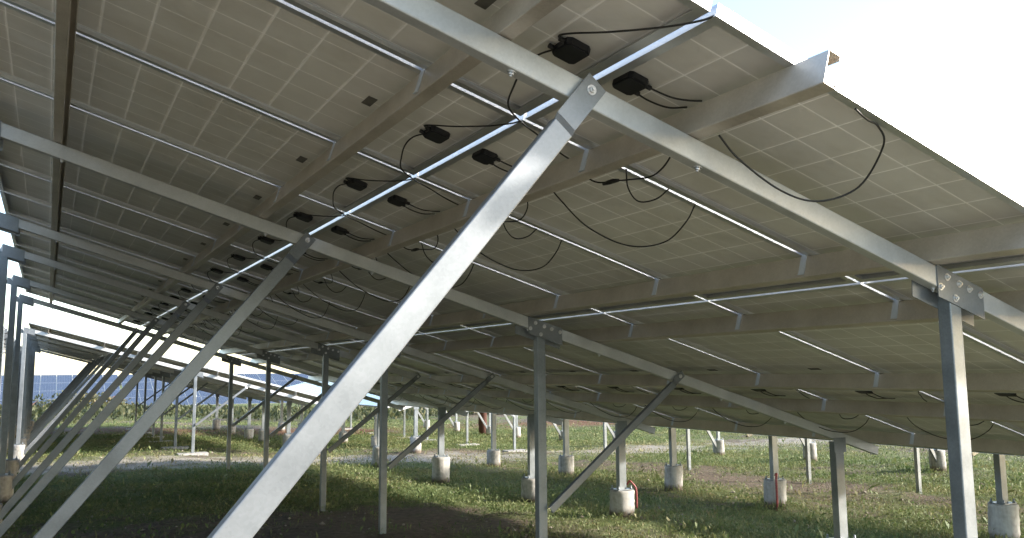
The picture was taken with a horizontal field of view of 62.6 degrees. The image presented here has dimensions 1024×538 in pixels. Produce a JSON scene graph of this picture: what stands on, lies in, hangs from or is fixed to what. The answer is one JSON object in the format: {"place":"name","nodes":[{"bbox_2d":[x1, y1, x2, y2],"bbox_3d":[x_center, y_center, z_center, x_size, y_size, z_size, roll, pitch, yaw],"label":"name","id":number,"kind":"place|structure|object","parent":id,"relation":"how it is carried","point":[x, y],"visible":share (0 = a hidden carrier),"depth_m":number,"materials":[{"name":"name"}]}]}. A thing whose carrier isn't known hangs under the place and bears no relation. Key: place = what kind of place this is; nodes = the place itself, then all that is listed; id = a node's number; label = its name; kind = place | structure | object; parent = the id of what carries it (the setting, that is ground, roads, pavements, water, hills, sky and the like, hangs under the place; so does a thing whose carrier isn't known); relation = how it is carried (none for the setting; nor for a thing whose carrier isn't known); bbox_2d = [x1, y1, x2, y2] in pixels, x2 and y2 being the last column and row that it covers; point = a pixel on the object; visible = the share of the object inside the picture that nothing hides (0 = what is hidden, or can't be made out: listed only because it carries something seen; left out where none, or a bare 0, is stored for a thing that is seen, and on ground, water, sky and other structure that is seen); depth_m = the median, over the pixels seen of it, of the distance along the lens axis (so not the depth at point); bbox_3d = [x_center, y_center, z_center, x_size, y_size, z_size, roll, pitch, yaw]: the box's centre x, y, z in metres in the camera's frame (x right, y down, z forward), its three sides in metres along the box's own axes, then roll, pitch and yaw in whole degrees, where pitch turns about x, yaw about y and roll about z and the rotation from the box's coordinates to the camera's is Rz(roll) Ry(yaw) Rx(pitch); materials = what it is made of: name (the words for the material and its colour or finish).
{"place":"outdoors","nodes":[
{"label":"outdoors","id":0,"kind":"place"},
{"bbox_2d":[0,0,1023,375],"label":"sky","id":1,"kind":"structure","parent":0,"point":[953,70],"materials":[{"name":"white"}]},
{"bbox_2d":[1,379,1023,537],"bbox_3d":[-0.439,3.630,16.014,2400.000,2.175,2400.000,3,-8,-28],"label":"ground","id":2,"kind":"structure","parent":0,"point":[414,515],"depth_m":11.98,"materials":[{"name":"green plant"}]},
{"bbox_2d":[0,326,21,451],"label":"solar array","id":3,"kind":"object","parent":2,"relation":"on","point":[5,335],"visible":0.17,"depth_m":22.78,"materials":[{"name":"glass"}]},
{"bbox_2d":[0,399,107,409],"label":"bush","id":4,"kind":"object","parent":2,"relation":"on","point":[37,407],"visible":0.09,"depth_m":49.90,"materials":[{"name":"green plant"}]},
{"bbox_2d":[0,375,122,408],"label":"solar array","id":5,"kind":"object","parent":2,"relation":"on","point":[46,386],"visible":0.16,"depth_m":59.49,"materials":[{"name":"glass"}]},
{"bbox_2d":[32,390,133,407],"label":"bush","id":6,"kind":"object","parent":2,"relation":"on","point":[94,398],"visible":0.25,"depth_m":50.96,"materials":[{"name":"green plant"}]},
{"bbox_2d":[13,321,320,460],"bbox_3d":[-10.774,3.902,25.777,7.347,3.575,15.350,3,-8,-28],"label":"solar array","id":7,"kind":"object","parent":2,"relation":"on","point":[37,337],"visible":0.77,"depth_m":21.93,"materials":[{"name":"laminate"}]},
{"bbox_2d":[120,373,309,409],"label":"solar array","id":8,"kind":"object","parent":2,"relation":"on","point":[278,379],"visible":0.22,"depth_m":61.54,"materials":[{"name":"glass"}]},
{"bbox_2d":[0,401,488,424],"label":"tall weeds","id":9,"kind":"object","parent":2,"relation":"on","point":[128,410],"visible":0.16,"depth_m":44.52,"materials":[{"name":"green plant"}]},
{"bbox_2d":[278,382,616,452],"bbox_3d":[-3.582,4.505,29.669,7.345,3.774,15.380,3,-8,-28],"label":"solar array","id":10,"kind":"object","parent":2,"relation":"on","point":[317,390],"visible":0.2,"depth_m":27.21,"materials":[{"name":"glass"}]},
{"bbox_2d":[478,412,486,433],"bbox_3d":[-1.141,5.641,32.604,0.397,1.630,0.397,3,-8,-28],"label":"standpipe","id":11,"kind":"object","parent":2,"relation":"on","point":[482,428],"visible":0.28,"depth_m":32.44,"materials":[{"name":"metal"}]},
{"bbox_2d":[0,0,1023,537],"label":"solar array","id":12,"kind":"object","parent":2,"relation":"on","point":[538,212],"visible":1,"depth_m":4.06,"materials":[{"name":"laminate"}]},
{"bbox_2d":[718,108,884,201],"bbox_3d":[0.895,-0.326,2.577,0.455,0.216,0.275,-4,-8,28],"label":"slack cable","id":13,"kind":"object","parent":12,"relation":"hanging from","point":[807,200],"visible":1,"depth_m":2.60,"materials":[{"name":"black rubber"}]},
{"bbox_2d":[4,443,1023,537],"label":"stones","id":14,"kind":"object","parent":2,"relation":"on","point":[322,523],"visible":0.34,"depth_m":12.11,"materials":[{"name":"stone"}]},
{"bbox_2d":[471,411,1020,537],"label":"solar array","id":15,"kind":"object","parent":2,"relation":"on","point":[1003,516],"visible":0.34,"depth_m":12.42,"materials":[{"name":"laminate"}]},
{"bbox_2d":[627,480,637,507],"bbox_3d":[1.377,2.583,9.660,0.128,0.314,0.029,-1,-7,6],"label":"cable conduit","id":16,"kind":"object","parent":15,"relation":"attached to","point":[631,482],"visible":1,"depth_m":9.65,"materials":[{"name":"red plastic"}]},
{"bbox_2d":[774,473,778,510],"bbox_3d":[3.409,2.881,10.833,0.041,0.506,0.157,-2,-7,14],"label":"cable conduit","id":17,"kind":"object","parent":15,"relation":"attached to","point":[776,483],"visible":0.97,"depth_m":10.77,"materials":[{"name":"red plastic"}]},
{"bbox_2d":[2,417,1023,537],"bbox_3d":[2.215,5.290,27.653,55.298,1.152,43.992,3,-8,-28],"label":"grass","id":18,"kind":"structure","parent":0,"point":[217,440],"depth_m":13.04,"materials":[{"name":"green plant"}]}
]}

